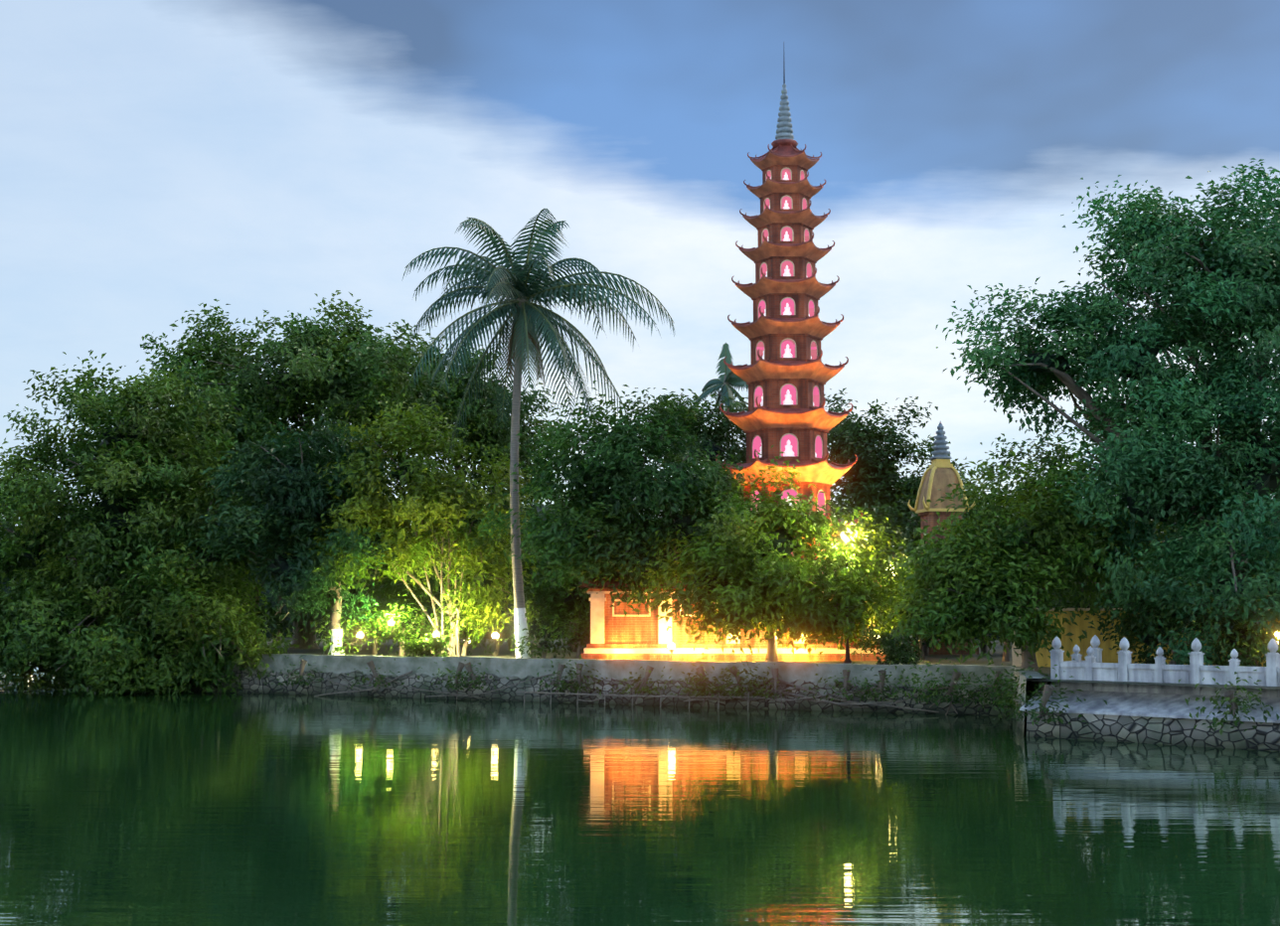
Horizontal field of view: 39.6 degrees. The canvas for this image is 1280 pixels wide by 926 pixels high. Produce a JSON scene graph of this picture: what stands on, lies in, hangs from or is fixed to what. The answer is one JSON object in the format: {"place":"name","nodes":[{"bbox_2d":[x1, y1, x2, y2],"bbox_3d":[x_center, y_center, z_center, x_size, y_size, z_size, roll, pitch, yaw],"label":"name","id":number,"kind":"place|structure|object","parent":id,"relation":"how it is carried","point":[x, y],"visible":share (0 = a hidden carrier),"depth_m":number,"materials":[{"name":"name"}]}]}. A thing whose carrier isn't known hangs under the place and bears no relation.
{"place":"outdoors","nodes":[
{"label":"outdoors","id":0,"kind":"place"},
{"bbox_2d":[0,664,1279,925],"bbox_3d":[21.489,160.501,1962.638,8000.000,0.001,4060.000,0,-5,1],"label":"lake water","id":1,"kind":"structure","parent":0,"point":[211,810],"depth_m":24.61,"materials":[{"name":"green liquid"}]},
{"bbox_2d":[962,658,1279,734],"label":"bushes","id":2,"kind":"object","parent":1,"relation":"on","point":[1010,702],"depth_m":39.26,"materials":[{"name":"green plant"}]},
{"bbox_2d":[1026,711,1279,751],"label":"stone retaining wall","id":3,"kind":"structure","parent":1,"relation":"on","point":[1160,730],"depth_m":37.80,"materials":[{"name":"grey stone"}]},
{"bbox_2d":[1019,689,1279,723],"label":"embankment","id":4,"kind":"structure","parent":3,"relation":"on","point":[1172,706],"depth_m":38.37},
{"bbox_2d":[1049,635,1279,697],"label":"stone balustrade","id":5,"kind":"object","parent":4,"relation":"on","point":[1092,667],"visible":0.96,"depth_m":38.98,"materials":[{"name":"white stone"}]},
{"bbox_2d":[0,0,1279,546],"label":"sky","id":6,"kind":"structure","parent":0,"point":[160,160],"materials":[{"name":"blue"}]},
{"bbox_2d":[154,638,1279,688],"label":"ground","id":7,"kind":"structure","parent":0,"point":[996,656],"depth_m":60.57,"materials":[{"name":"soil"}]},
{"bbox_2d":[0,349,306,696],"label":"overhanging tree","id":8,"kind":"object","parent":7,"relation":"on","point":[121,479],"depth_m":60.21,"materials":[{"name":"green plant"}]},
{"bbox_2d":[75,290,495,648],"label":"tall tree","id":9,"kind":"object","parent":7,"relation":"on","point":[333,374],"depth_m":67.83,"materials":[{"name":"green plant"}]},
{"bbox_2d":[182,415,409,654],"bbox_3d":[-11.363,2.543,59.848,7.363,8.076,6.165,0,-5,1],"label":"tree","id":10,"kind":"object","parent":7,"relation":"on","point":[292,494],"depth_m":58.69,"materials":[{"name":"green plant"}]},
{"bbox_2d":[18,481,608,650],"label":"understorey","id":11,"kind":"object","parent":7,"relation":"on","point":[391,588],"depth_m":66.38,"materials":[{"name":"green plant"}]},
{"bbox_2d":[356,632,363,650],"bbox_3d":[-9.244,5.881,58.730,0.222,0.620,0.222,-2,-5,23],"label":"garden light","id":12,"kind":"object","parent":7,"relation":"on","point":[360,635],"visible":1,"depth_m":58.68,"materials":[{"name":"grey metal"}]},
{"bbox_2d":[387,620,394,638],"bbox_3d":[-8.410,5.605,60.148,0.222,0.620,0.222,2,-5,-22],"label":"garden light","id":13,"kind":"object","parent":7,"relation":"on","point":[390,623],"visible":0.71,"depth_m":60.09,"materials":[{"name":"grey metal"}]},
{"bbox_2d":[301,587,514,655],"bbox_3d":[-7.700,5.499,60.175,7.719,2.910,4.084,0,-5,1],"label":"garden planting","id":14,"kind":"object","parent":7,"relation":"on","point":[406,624],"depth_m":60.06,"materials":[{"name":"green plant"}]},
{"bbox_2d":[284,390,552,656],"bbox_3d":[-7.335,2.135,59.903,9.111,8.897,7.138,0,-5,1],"label":"tree","id":15,"kind":"object","parent":7,"relation":"on","point":[436,502],"depth_m":58.58,"materials":[{"name":"green plant"}]},
{"bbox_2d":[394,630,453,660],"bbox_3d":[-6.978,6.217,57.769,1.839,1.595,1.902,0,-5,1],"label":"shrub on wall","id":16,"kind":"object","parent":7,"relation":"on","point":[415,645],"depth_m":57.53,"materials":[{"name":"green plant"}]},
{"bbox_2d":[350,324,575,647],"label":"tree","id":17,"kind":"object","parent":7,"relation":"on","point":[492,436],"depth_m":71.33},
{"bbox_2d":[65,410,876,645],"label":"understorey","id":18,"kind":"object","parent":7,"relation":"on","point":[550,568],"depth_m":75.89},
{"bbox_2d":[491,632,498,651],"bbox_3d":[-4.659,5.757,57.284,0.222,0.620,0.222,-2,-5,23],"label":"garden light","id":19,"kind":"object","parent":7,"relation":"on","point":[496,637],"visible":0.98,"depth_m":57.24,"materials":[{"name":"grey metal"}]},
{"bbox_2d":[402,208,675,657],"bbox_3d":[-3.215,-1.103,57.818,8.759,14.864,8.054,0,-5,1],"label":"coconut palm","id":20,"kind":"object","parent":7,"relation":"on","point":[574,292],"depth_m":57.43,"materials":[{"name":"green plant"}]},
{"bbox_2d":[493,604,589,658],"bbox_3d":[-1.668,5.711,57.159,6.000,2.368,3.814,0,-5,1],"label":"garden planting","id":21,"kind":"object","parent":7,"relation":"on","point":[547,643],"depth_m":56.87,"materials":[{"name":"green plant"}]},
{"bbox_2d":[0,503,1214,639],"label":"backdrop thicket","id":22,"kind":"object","parent":7,"relation":"on","point":[428,611],"visible":0.02,"depth_m":91.68,"materials":[{"name":"green plant"}]},
{"bbox_2d":[171,653,1045,733],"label":"rubble retaining wall","id":23,"kind":"structure","parent":7,"relation":"on","point":[519,670],"depth_m":53.38,"materials":[{"name":"grey stone"}]},
{"bbox_2d":[314,670,942,712],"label":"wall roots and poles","id":24,"kind":"object","parent":23,"relation":"attached to","point":[796,697],"visible":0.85,"depth_m":51.09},
{"bbox_2d":[263,647,1008,715],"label":"wall weeds","id":25,"kind":"object","parent":23,"relation":"attached to","point":[564,685],"depth_m":50.64,"materials":[{"name":"green plant"}]},
{"bbox_2d":[467,380,753,616],"bbox_3d":[-0.875,1.698,55.292,8.917,9.031,7.053,0,-5,1],"label":"tree","id":26,"kind":"object","parent":7,"relation":"on","point":[621,472],"depth_m":54.29,"materials":[{"name":"green plant"}]},
{"bbox_2d":[667,641,675,660],"bbox_3d":[0.962,5.755,54.011,0.222,0.620,0.222,2,-5,-22],"label":"garden light","id":27,"kind":"object","parent":7,"relation":"on","point":[671,646],"visible":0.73,"depth_m":53.97,"materials":[{"name":"grey metal"}]},
{"bbox_2d":[630,390,748,505],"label":"tree","id":28,"kind":"object","parent":7,"relation":"on","point":[711,438],"depth_m":83.40,"materials":[{"name":"green plant"}]},
{"bbox_2d":[692,342,748,491],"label":"areca palm","id":29,"kind":"object","parent":7,"relation":"on","point":[733,379],"depth_m":85.82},
{"bbox_2d":[578,575,886,660],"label":"temple building","id":30,"kind":"structure","parent":7,"relation":"on","point":[615,633],"depth_m":54.56,"materials":[{"name":"orange paint"}]},
{"bbox_2d":[741,164,831,576],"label":"pagoda tower","id":31,"kind":"structure","parent":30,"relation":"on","point":[806,437],"depth_m":56.94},
{"bbox_2d":[775,61,794,140],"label":"pagoda spire","id":32,"kind":"structure","parent":31,"relation":"on","point":[784,130],"depth_m":58.21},
{"bbox_2d":[721,152,852,541],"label":"pagoda roofs","id":33,"kind":"structure","parent":31,"relation":"attached to","point":[821,472],"depth_m":56.85,"materials":[{"name":"orange tile"}]},
{"bbox_2d":[758,171,816,507],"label":"statues","id":34,"kind":"object","parent":31,"relation":"in","point":[788,451],"visible":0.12,"depth_m":56.93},
{"bbox_2d":[752,168,824,553],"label":"arched windows","id":35,"kind":"structure","parent":31,"relation":"in","point":[756,443],"depth_m":57.28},
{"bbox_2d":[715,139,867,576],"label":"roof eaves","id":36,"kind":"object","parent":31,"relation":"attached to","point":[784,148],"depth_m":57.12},
{"bbox_2d":[497,480,993,651],"bbox_3d":[4.244,3.974,65.358,19.328,6.945,6.656,0,-5,1],"label":"understorey","id":37,"kind":"object","parent":7,"relation":"on","point":[545,589],"depth_m":65.00,"materials":[{"name":"green plant"}]},
{"bbox_2d":[620,445,931,661],"bbox_3d":[4.086,2.801,52.632,9.397,6.629,6.680,0,-5,1],"label":"pagoda tree","id":38,"kind":"object","parent":7,"relation":"on","point":[760,558],"depth_m":51.68,"materials":[{"name":"green plant"}]},
{"bbox_2d":[840,525,851,663],"bbox_3d":[6.021,3.815,51.703,0.330,4.036,0.314,0,-5,1],"label":"lamp post","id":39,"kind":"object","parent":7,"relation":"on","point":[846,540],"visible":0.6,"depth_m":51.56,"materials":[{"name":"grey metal"}]},
{"bbox_2d":[848,620,928,664],"bbox_3d":[7.098,5.330,50.432,2.413,1.786,2.277,0,-5,1],"label":"round shrub","id":40,"kind":"object","parent":7,"relation":"on","point":[903,652],"depth_m":50.09,"materials":[{"name":"green plant"}]},
{"bbox_2d":[823,387,979,554],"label":"tree","id":41,"kind":"object","parent":7,"relation":"on","point":[867,448],"depth_m":80.16,"materials":[{"name":"green plant"}]},
{"bbox_2d":[869,513,988,656],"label":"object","id":42,"kind":"object","parent":7,"relation":"on","point":[909,545],"depth_m":59.63,"materials":[{"name":"green plant"}]},
{"bbox_2d":[910,511,978,654],"bbox_3d":[10.562,4.193,62.056,2.173,4.940,2.173,0,-5,1],"label":"brick stupa","id":43,"kind":"object","parent":7,"relation":"on","point":[931,518],"visible":0.15,"depth_m":61.58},
{"bbox_2d":[907,459,975,513],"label":"roof","id":44,"kind":"structure","parent":43,"relation":"on","point":[941,474],"depth_m":61.83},
{"bbox_2d":[930,421,952,460],"bbox_3d":[10.562,-0.801,62.457,0.760,1.380,0.723,0,-5,1],"label":"stupa finial","id":45,"kind":"object","parent":44,"relation":"on","point":[940,448],"visible":0.96,"depth_m":62.27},
{"bbox_2d":[741,425,1279,558],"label":"tree","id":46,"kind":"object","parent":7,"relation":"on","point":[1057,451],"depth_m":78.71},
{"bbox_2d":[850,448,1186,672],"bbox_3d":[9.860,2.611,46.358,8.948,5.883,6.295,0,-5,1],"label":"tree","id":47,"kind":"object","parent":7,"relation":"on","point":[986,565],"depth_m":45.16,"materials":[{"name":"green plant"}]},
{"bbox_2d":[848,457,1279,651],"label":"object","id":48,"kind":"object","parent":7,"relation":"on","point":[878,518],"depth_m":65.67,"materials":[{"name":"green plant"}]},
{"bbox_2d":[869,519,1279,661],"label":"jetty understorey","id":49,"kind":"object","parent":7,"relation":"on","point":[1085,587],"depth_m":53.88,"materials":[{"name":"green plant"}]},
{"bbox_2d":[936,158,1279,666],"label":"huge tree","id":50,"kind":"object","parent":7,"relation":"on","point":[1158,470],"depth_m":43.79,"materials":[{"name":"green plant"}]},
{"bbox_2d":[1011,608,1279,667],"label":"building wall","id":51,"kind":"structure","parent":7,"relation":"on","point":[1108,655],"depth_m":48.38,"materials":[{"name":"paint"}]},
{"bbox_2d":[1085,575,1279,666],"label":"bush","id":52,"kind":"object","parent":7,"relation":"on","point":[1234,626],"depth_m":44.48,"materials":[{"name":"green plant"}]},
{"bbox_2d":[1274,632,1279,653],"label":"lamp post","id":53,"kind":"object","parent":7,"relation":"on","point":[1277,635],"visible":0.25,"depth_m":42.35,"materials":[{"name":"grey metal"}]}
]}

